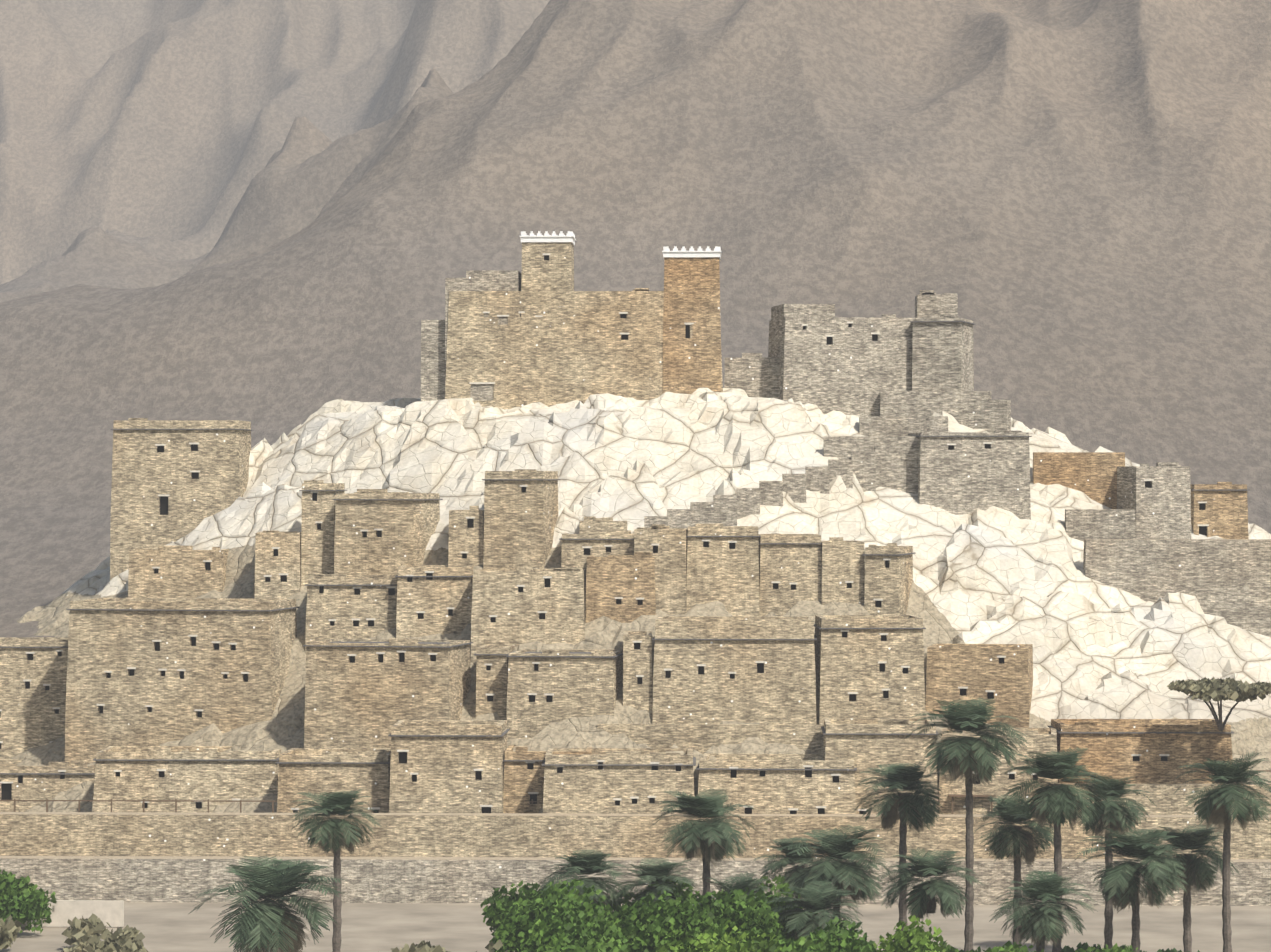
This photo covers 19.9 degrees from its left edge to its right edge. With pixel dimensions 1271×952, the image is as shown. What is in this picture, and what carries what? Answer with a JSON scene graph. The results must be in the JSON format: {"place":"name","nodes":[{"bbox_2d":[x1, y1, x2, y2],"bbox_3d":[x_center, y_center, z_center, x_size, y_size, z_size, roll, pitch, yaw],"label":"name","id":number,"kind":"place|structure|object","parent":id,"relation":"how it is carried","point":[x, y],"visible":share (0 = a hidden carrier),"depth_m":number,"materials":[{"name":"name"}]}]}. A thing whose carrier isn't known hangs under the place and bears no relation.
{"place":"outdoors","nodes":[
{"label":"outdoors","id":0,"kind":"place"},
{"bbox_2d":[579,516,627,533],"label":"ruined wall","id":1,"kind":"structure","parent":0,"point":[593,524],"depth_m":325.67,"materials":[{"name":"beige stone"}]},
{"bbox_2d":[0,0,1270,636],"bbox_3d":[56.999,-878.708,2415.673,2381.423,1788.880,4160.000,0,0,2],"label":"mountain terrain","id":2,"kind":"structure","parent":0,"point":[272,220],"depth_m":589.56,"materials":[{"name":"brown stone"}]},
{"bbox_2d":[0,902,1270,951],"bbox_3d":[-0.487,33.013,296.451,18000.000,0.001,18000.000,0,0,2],"label":"ground sheet","id":3,"kind":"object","parent":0,"point":[365,927],"depth_m":264.94,"materials":[{"name":"beige sand"}]},
{"bbox_2d":[0,869,56,933],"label":"green bush","id":4,"kind":"object","parent":3,"relation":"on","point":[22,900],"visible":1,"depth_m":259.98,"materials":[{"name":"green plant"}]},
{"bbox_2d":[21,900,123,926],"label":"block wall","id":5,"kind":"structure","parent":3,"relation":"on","point":[111,913],"depth_m":265.51,"materials":[{"name":"beige concrete"}]},
{"bbox_2d":[0,913,514,951],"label":"dry scrub","id":6,"kind":"object","parent":3,"relation":"on","point":[83,935],"visible":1,"depth_m":245.63,"materials":[{"name":"plant"}]},
{"bbox_2d":[190,855,346,951],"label":"palm","id":7,"kind":"object","parent":3,"relation":"on","point":[271,923],"visible":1,"depth_m":231.68,"materials":[{"name":"green plant"}]},
{"bbox_2d":[291,789,380,951],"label":"palm","id":8,"kind":"object","parent":3,"relation":"on","point":[335,834],"visible":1,"depth_m":242.37,"materials":[{"name":"green plant"}]},
{"bbox_2d":[538,850,635,909],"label":"palm","id":9,"kind":"object","parent":3,"relation":"on","point":[589,863],"visible":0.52,"depth_m":231.50,"materials":[{"name":"green plant"}]},
{"bbox_2d":[0,812,1270,858],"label":"terrace","id":10,"kind":"structure","parent":3,"relation":"on","point":[274,834],"depth_m":290.73,"materials":[{"name":"beige stone"}]},
{"bbox_2d":[0,856,1270,905],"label":"terrace","id":11,"kind":"structure","parent":3,"relation":"on","point":[368,879],"depth_m":280.64,"materials":[{"name":"grey stone"}]},
{"bbox_2d":[649,788,756,894],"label":"palm","id":12,"kind":"object","parent":3,"relation":"on","point":[713,838],"visible":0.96,"depth_m":237.38,"materials":[{"name":"green plant"}]},
{"bbox_2d":[751,837,828,898],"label":"palm","id":13,"kind":"object","parent":3,"relation":"on","point":[792,858],"visible":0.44,"depth_m":245.37,"materials":[{"name":"green plant"}]},
{"bbox_2d":[656,915,947,951],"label":"bushes","id":14,"kind":"object","parent":3,"relation":"on","point":[911,937],"visible":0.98,"depth_m":205.17,"materials":[{"name":"green plant"}]},
{"bbox_2d":[480,875,1137,951],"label":"green bushes","id":15,"kind":"object","parent":3,"relation":"on","point":[557,918],"visible":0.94,"depth_m":215.70,"materials":[{"name":"green plant"}]},
{"bbox_2d":[606,858,697,907],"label":"palm","id":16,"kind":"object","parent":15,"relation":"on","point":[660,873],"visible":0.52,"depth_m":231.36,"materials":[{"name":"green plant"}]},
{"bbox_2d":[693,871,777,914],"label":"palm","id":17,"kind":"object","parent":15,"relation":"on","point":[741,884],"visible":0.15,"depth_m":227.99,"materials":[{"name":"green plant"}]},
{"bbox_2d":[765,880,862,939],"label":"palm","id":18,"kind":"object","parent":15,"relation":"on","point":[819,903],"visible":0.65,"depth_m":221.53,"materials":[{"name":"green plant"}]},
{"bbox_2d":[780,824,897,921],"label":"palm","id":19,"kind":"object","parent":3,"relation":"on","point":[840,846],"visible":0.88,"depth_m":230.79,"materials":[{"name":"green plant"}]},
{"bbox_2d":[853,759,945,930],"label":"palm","id":20,"kind":"object","parent":3,"relation":"on","point":[914,811],"visible":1,"depth_m":241.32,"materials":[{"name":"green plant"}]},
{"bbox_2d":[874,847,981,921],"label":"palm","id":21,"kind":"object","parent":3,"relation":"on","point":[923,894],"visible":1,"depth_m":225.11,"materials":[{"name":"green plant"}]},
{"bbox_2d":[902,697,1027,951],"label":"palm","id":22,"kind":"object","parent":3,"relation":"on","point":[965,754],"visible":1,"depth_m":236.92,"materials":[{"name":"green plant"}]},
{"bbox_2d":[973,795,1061,947],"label":"palm","id":23,"kind":"object","parent":3,"relation":"on","point":[1009,813],"visible":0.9,"depth_m":245.05,"materials":[{"name":"green plant"}]},
{"bbox_2d":[990,870,1097,951],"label":"palm","id":24,"kind":"object","parent":3,"relation":"on","point":[1041,919],"visible":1,"depth_m":220.86,"materials":[{"name":"green plant"}]},
{"bbox_2d":[1002,747,1113,951],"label":"palm","id":25,"kind":"object","parent":3,"relation":"on","point":[1057,804],"visible":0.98,"depth_m":236.79,"materials":[{"name":"green plant"}]},
{"bbox_2d":[959,942,1199,951],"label":"dark undergrowth","id":26,"kind":"object","parent":3,"relation":"on","point":[1084,946],"visible":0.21,"depth_m":237.05,"materials":[{"name":"green plant"}]},
{"bbox_2d":[1076,775,1154,949],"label":"palm","id":27,"kind":"object","parent":3,"relation":"on","point":[1113,815],"visible":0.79,"depth_m":246.71,"materials":[{"name":"green plant"}]},
{"bbox_2d":[1070,827,1187,951],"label":"palm","id":28,"kind":"object","parent":3,"relation":"on","point":[1122,885],"visible":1,"depth_m":230.36,"materials":[{"name":"green plant"}]},
{"bbox_2d":[1064,783,1270,814],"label":"terrace","id":29,"kind":"structure","parent":3,"relation":"on","point":[1167,801],"depth_m":297.24,"materials":[{"name":"beige stone"}]},
{"bbox_2d":[1146,824,1240,951],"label":"palm","id":30,"kind":"object","parent":3,"relation":"on","point":[1199,872],"visible":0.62,"depth_m":242.62,"materials":[{"name":"green plant"}]},
{"bbox_2d":[1173,751,1270,951],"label":"palm","id":31,"kind":"object","parent":3,"relation":"on","point":[1224,797],"visible":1,"depth_m":236.63,"materials":[{"name":"green plant"}]},
{"bbox_2d":[10,388,1270,812],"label":"rocky hill","id":32,"kind":"structure","parent":0,"point":[992,574],"depth_m":330.69,"materials":[{"name":"beige stone"}]},
{"bbox_2d":[0,637,67,758],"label":"house","id":33,"kind":"structure","parent":32,"relation":"on","point":[33,677],"depth_m":322.54,"materials":[{"name":"beige stone"}]},
{"bbox_2d":[0,759,94,811],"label":"house","id":34,"kind":"structure","parent":32,"relation":"on","point":[52,780],"depth_m":313.79,"materials":[{"name":"beige stone"}]},
{"bbox_2d":[128,545,228,597],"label":"house","id":35,"kind":"structure","parent":32,"relation":"on","point":[171,571],"depth_m":336.22,"materials":[{"name":"stone"}]},
{"bbox_2d":[65,598,298,765],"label":"house","id":36,"kind":"structure","parent":32,"relation":"on","point":[149,671],"depth_m":314.79,"materials":[{"name":"beige stone"}]},
{"bbox_2d":[110,418,253,580],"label":"house","id":37,"kind":"structure","parent":32,"relation":"on","point":[174,480],"depth_m":347.77,"materials":[{"name":"beige stone"}]},
{"bbox_2d":[92,746,280,812],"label":"house","id":38,"kind":"structure","parent":32,"relation":"on","point":[166,772],"depth_m":304.62,"materials":[{"name":"stone"}]},
{"bbox_2d":[255,531,300,598],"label":"house","id":39,"kind":"structure","parent":32,"relation":"on","point":[277,564],"depth_m":328.40,"materials":[{"name":"stone"}]},
{"bbox_2d":[299,480,346,586],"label":"house","id":40,"kind":"structure","parent":32,"relation":"on","point":[318,527],"depth_m":329.55,"materials":[{"name":"stone"}]},
{"bbox_2d":[276,748,390,812],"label":"house","id":41,"kind":"structure","parent":32,"relation":"on","point":[318,771],"depth_m":297.86,"materials":[{"name":"beige stone"}]},
{"bbox_2d":[305,574,397,653],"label":"house","id":42,"kind":"structure","parent":32,"relation":"on","point":[342,606],"depth_m":319.49,"materials":[{"name":"beige stone"}]},
{"bbox_2d":[303,638,472,747],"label":"house","id":43,"kind":"structure","parent":32,"relation":"on","point":[364,693],"depth_m":306.01,"materials":[{"name":"beige stone"}]},
{"bbox_2d":[333,489,442,577],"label":"house","id":44,"kind":"structure","parent":32,"relation":"on","point":[381,532],"depth_m":327.03,"materials":[{"name":"stone"}]},
{"bbox_2d":[421,320,444,400],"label":"fort annex","id":45,"kind":"object","parent":32,"relation":"on","point":[432,359],"visible":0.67,"depth_m":350.09,"materials":[{"name":"grey stone"}]},
{"bbox_2d":[395,565,472,637],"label":"house","id":46,"kind":"structure","parent":32,"relation":"on","point":[433,599],"depth_m":318.33,"materials":[{"name":"stone"}]},
{"bbox_2d":[388,720,509,812],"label":"house","id":47,"kind":"structure","parent":32,"relation":"on","point":[446,766],"depth_m":295.33,"materials":[{"name":"beige stone"}]},
{"bbox_2d":[445,278,465,381],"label":"fort","id":48,"kind":"structure","parent":32,"relation":"on","point":[455,284],"depth_m":349.16,"materials":[{"name":"grey stone"}]},
{"bbox_2d":[448,506,483,566],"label":"house","id":49,"kind":"structure","parent":32,"relation":"on","point":[466,539],"depth_m":325.20,"materials":[{"name":"beige stone"}]},
{"bbox_2d":[466,270,521,400],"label":"fort","id":50,"kind":"structure","parent":32,"relation":"on","point":[493,280],"depth_m":349.03,"materials":[{"name":"grey stone"}]},
{"bbox_2d":[474,645,514,719],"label":"house","id":51,"kind":"structure","parent":32,"relation":"on","point":[491,677],"depth_m":307.69,"materials":[{"name":"beige stone"}]},
{"bbox_2d":[482,469,560,568],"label":"house","id":52,"kind":"structure","parent":32,"relation":"on","point":[520,512],"depth_m":324.14,"materials":[{"name":"beige stone"}]},
{"bbox_2d":[471,567,585,662],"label":"house","id":53,"kind":"structure","parent":32,"relation":"on","point":[518,606],"depth_m":313.86,"materials":[{"name":"stone"}]},
{"bbox_2d":[520,231,575,406],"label":"fort tower","id":54,"kind":"structure","parent":32,"relation":"on","point":[547,289],"depth_m":348.75,"materials":[{"name":"beige stone"}]},
{"bbox_2d":[503,745,592,812],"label":"house","id":55,"kind":"structure","parent":32,"relation":"on","point":[524,768],"depth_m":297.29,"materials":[{"name":"brown stone"}]},
{"bbox_2d":[506,649,622,739],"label":"house","id":56,"kind":"structure","parent":32,"relation":"on","point":[546,687],"depth_m":305.36,"materials":[{"name":"beige stone"}]},
{"bbox_2d":[445,288,722,409],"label":"fort","id":57,"kind":"structure","parent":32,"relation":"on","point":[617,343],"depth_m":348.69,"materials":[{"name":"beige stone"}]},
{"bbox_2d":[559,530,633,569],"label":"house","id":58,"kind":"structure","parent":32,"relation":"on","point":[577,549],"depth_m":322.20,"materials":[{"name":"beige stone"}]},
{"bbox_2d":[542,748,695,813],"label":"house","id":59,"kind":"structure","parent":32,"relation":"on","point":[618,780],"depth_m":292.92,"materials":[{"name":"beige stone"}]},
{"bbox_2d":[585,552,655,622],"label":"house","id":60,"kind":"structure","parent":32,"relation":"on","point":[620,588],"depth_m":316.24,"materials":[{"name":"brown stone"}]},
{"bbox_2d":[0,770,1270,814],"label":"timber rails and shelters","id":61,"kind":"object","parent":32,"relation":"on","point":[532,801],"visible":0.12,"depth_m":298.27,"materials":[{"name":"brown wood"}]},
{"bbox_2d":[623,631,651,716],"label":"house","id":62,"kind":"structure","parent":32,"relation":"on","point":[637,670],"depth_m":305.78,"materials":[{"name":"beige stone"}]},
{"bbox_2d":[644,516,667,527],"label":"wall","id":63,"kind":"structure","parent":32,"relation":"on","point":[649,521],"depth_m":325.50,"materials":[{"name":"grey stone"}]},
{"bbox_2d":[634,525,687,614],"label":"house","id":64,"kind":"structure","parent":32,"relation":"on","point":[666,546],"depth_m":316.84,"materials":[{"name":"beige stone"}]},
{"bbox_2d":[667,509,690,527],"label":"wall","id":65,"kind":"structure","parent":32,"relation":"on","point":[679,518],"depth_m":326.21,"materials":[{"name":"grey stone"}]},
{"bbox_2d":[662,246,721,393],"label":"fort tower","id":66,"kind":"structure","parent":32,"relation":"on","point":[692,297],"depth_m":348.38,"materials":[{"name":"brown stone"}]},
{"bbox_2d":[690,502,713,525],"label":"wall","id":67,"kind":"structure","parent":32,"relation":"on","point":[702,512],"depth_m":326.97,"materials":[{"name":"grey stone"}]},
{"bbox_2d":[597,722,823,753],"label":"terrace","id":68,"kind":"structure","parent":32,"relation":"on","point":[702,738],"depth_m":302.96,"materials":[{"name":"beige stone"}]},
{"bbox_2d":[686,524,760,615],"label":"house","id":69,"kind":"structure","parent":32,"relation":"on","point":[722,564],"depth_m":317.04,"materials":[{"name":"stone"}]},
{"bbox_2d":[713,495,736,525],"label":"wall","id":70,"kind":"structure","parent":32,"relation":"on","point":[725,510],"depth_m":327.77,"materials":[{"name":"grey stone"}]},
{"bbox_2d":[652,616,816,724],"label":"house","id":71,"kind":"structure","parent":32,"relation":"on","point":[720,669],"depth_m":305.00,"materials":[{"name":"beige stone"}]},
{"bbox_2d":[736,488,759,518],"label":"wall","id":72,"kind":"structure","parent":32,"relation":"on","point":[748,501],"depth_m":328.62,"materials":[{"name":"grey stone"}]},
{"bbox_2d":[724,353,778,398],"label":"ruined wall","id":73,"kind":"structure","parent":32,"relation":"on","point":[754,374],"depth_m":349.71,"materials":[{"name":"grey stone"}]},
{"bbox_2d":[759,481,782,505],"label":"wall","id":74,"kind":"structure","parent":32,"relation":"on","point":[771,493],"depth_m":329.52,"materials":[{"name":"grey stone"}]},
{"bbox_2d":[696,753,856,813],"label":"house","id":75,"kind":"structure","parent":32,"relation":"on","point":[765,783],"depth_m":292.82,"materials":[{"name":"stone"}]},
{"bbox_2d":[758,533,821,615],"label":"house","id":76,"kind":"structure","parent":32,"relation":"on","point":[790,570],"depth_m":317.70,"materials":[{"name":"beige stone"}]},
{"bbox_2d":[782,474,805,502],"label":"stone wall","id":77,"kind":"structure","parent":32,"relation":"on","point":[794,487],"depth_m":330.49,"materials":[{"name":"grey stone"}]},
{"bbox_2d":[805,467,828,493],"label":"stone wall","id":78,"kind":"structure","parent":32,"relation":"on","point":[817,479],"depth_m":331.53,"materials":[{"name":"grey stone"}]},
{"bbox_2d":[768,314,912,415],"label":"fort","id":79,"kind":"structure","parent":32,"relation":"on","point":[850,365],"depth_m":347.73,"materials":[{"name":"grey stone"}]},
{"bbox_2d":[771,304,834,319],"bbox_3d":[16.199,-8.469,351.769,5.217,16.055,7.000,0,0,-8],"label":"parapet","id":80,"kind":"structure","parent":79,"relation":"on","point":[802,310],"depth_m":348.56,"materials":[{"name":"grey stone"}]},
{"bbox_2d":[828,459,852,487],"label":"stone wall","id":81,"kind":"structure","parent":32,"relation":"on","point":[843,468],"depth_m":332.65,"materials":[{"name":"grey stone"}]},
{"bbox_2d":[821,537,864,604],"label":"house","id":82,"kind":"structure","parent":32,"relation":"on","point":[843,571],"depth_m":317.25,"materials":[{"name":"beige stone"}]},
{"bbox_2d":[851,452,875,491],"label":"stone wall","id":83,"kind":"structure","parent":32,"relation":"on","point":[864,467],"depth_m":333.87,"materials":[{"name":"grey stone"}]},
{"bbox_2d":[814,615,925,724],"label":"house","id":84,"kind":"structure","parent":32,"relation":"on","point":[870,666],"depth_m":305.44,"materials":[{"name":"beige stone"}]},
{"bbox_2d":[823,436,917,494],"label":"stone wall","id":85,"kind":"structure","parent":32,"relation":"on","point":[841,447],"depth_m":335.30,"materials":[{"name":"grey stone"}]},
{"bbox_2d":[821,718,938,813],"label":"house","id":86,"kind":"structure","parent":32,"relation":"on","point":[864,744],"depth_m":293.76,"materials":[{"name":"beige stone"}]},
{"bbox_2d":[875,445,898,489],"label":"stone wall","id":87,"kind":"structure","parent":32,"relation":"on","point":[887,466],"depth_m":335.21,"materials":[{"name":"grey stone"}]},
{"bbox_2d":[862,543,915,614],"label":"house","id":88,"kind":"structure","parent":32,"relation":"on","point":[888,575],"depth_m":316.41,"materials":[{"name":"beige stone"}]},
{"bbox_2d":[859,416,947,435],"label":"stone wall","id":89,"kind":"structure","parent":32,"relation":"on","point":[887,425],"depth_m":342.38,"materials":[{"name":"grey stone"}]},
{"bbox_2d":[880,391,990,428],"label":"terrace","id":90,"kind":"structure","parent":32,"relation":"on","point":[911,403],"depth_m":346.66,"materials":[{"name":"grey stone"}]},
{"bbox_2d":[908,431,1031,519],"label":"house","id":91,"kind":"structure","parent":32,"relation":"on","point":[960,473],"depth_m":334.12,"materials":[{"name":"grey stone"}]},
{"bbox_2d":[925,644,1032,727],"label":"house","id":92,"kind":"structure","parent":32,"relation":"on","point":[1001,675],"depth_m":306.33,"materials":[{"name":"brown stone"}]},
{"bbox_2d":[974,400,1010,431],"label":"stone wall","id":93,"kind":"structure","parent":32,"relation":"on","point":[992,415],"depth_m":345.94,"materials":[{"name":"grey stone"}]},
{"bbox_2d":[939,727,1057,814],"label":"house","id":94,"kind":"structure","parent":32,"relation":"on","point":[1043,740],"depth_m":294.72,"materials":[{"name":"beige stone"}]},
{"bbox_2d":[1033,452,1124,508],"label":"wall","id":95,"kind":"structure","parent":32,"relation":"on","point":[1092,475],"depth_m":342.37,"materials":[{"name":"brown stone"}]},
{"bbox_2d":[1065,509,1135,541],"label":"grey wall","id":96,"kind":"structure","parent":32,"relation":"on","point":[1081,524],"depth_m":334.74,"materials":[{"name":"stone"}]},
{"bbox_2d":[1048,719,1233,783],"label":"house","id":97,"kind":"structure","parent":32,"relation":"on","point":[1150,751],"depth_m":298.23,"materials":[{"name":"brown stone"}]},
{"bbox_2d":[1117,462,1190,538],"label":"house","id":98,"kind":"structure","parent":32,"relation":"on","point":[1157,497],"depth_m":337.15,"materials":[{"name":"grey stone"}]},
{"bbox_2d":[1083,539,1270,636],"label":"grey wall","id":99,"kind":"structure","parent":32,"relation":"on","point":[1229,580],"depth_m":328.55,"materials":[{"name":"stone"}]},
{"bbox_2d":[1167,677,1270,731],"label":"acacia","id":100,"kind":"object","parent":32,"relation":"on","point":[1205,689],"depth_m":293.80,"materials":[{"name":"green plant"}]},
{"bbox_2d":[1191,482,1249,538],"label":"house","id":101,"kind":"structure","parent":32,"relation":"on","point":[1219,509],"depth_m":343.64,"materials":[{"name":"brown stone"}]},
{"bbox_2d":[910,315,975,423],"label":"fort tower","id":102,"kind":"structure","parent":0,"point":[942,354],"depth_m":347.31,"materials":[{"name":"grey stone"}]},
{"bbox_2d":[915,290,957,317],"bbox_3d":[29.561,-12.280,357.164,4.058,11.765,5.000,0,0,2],"label":"rooftop room","id":103,"kind":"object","parent":102,"relation":"on","point":[928,303],"visible":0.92,"depth_m":354.76,"materials":[{"name":"grey stone"}]}
]}

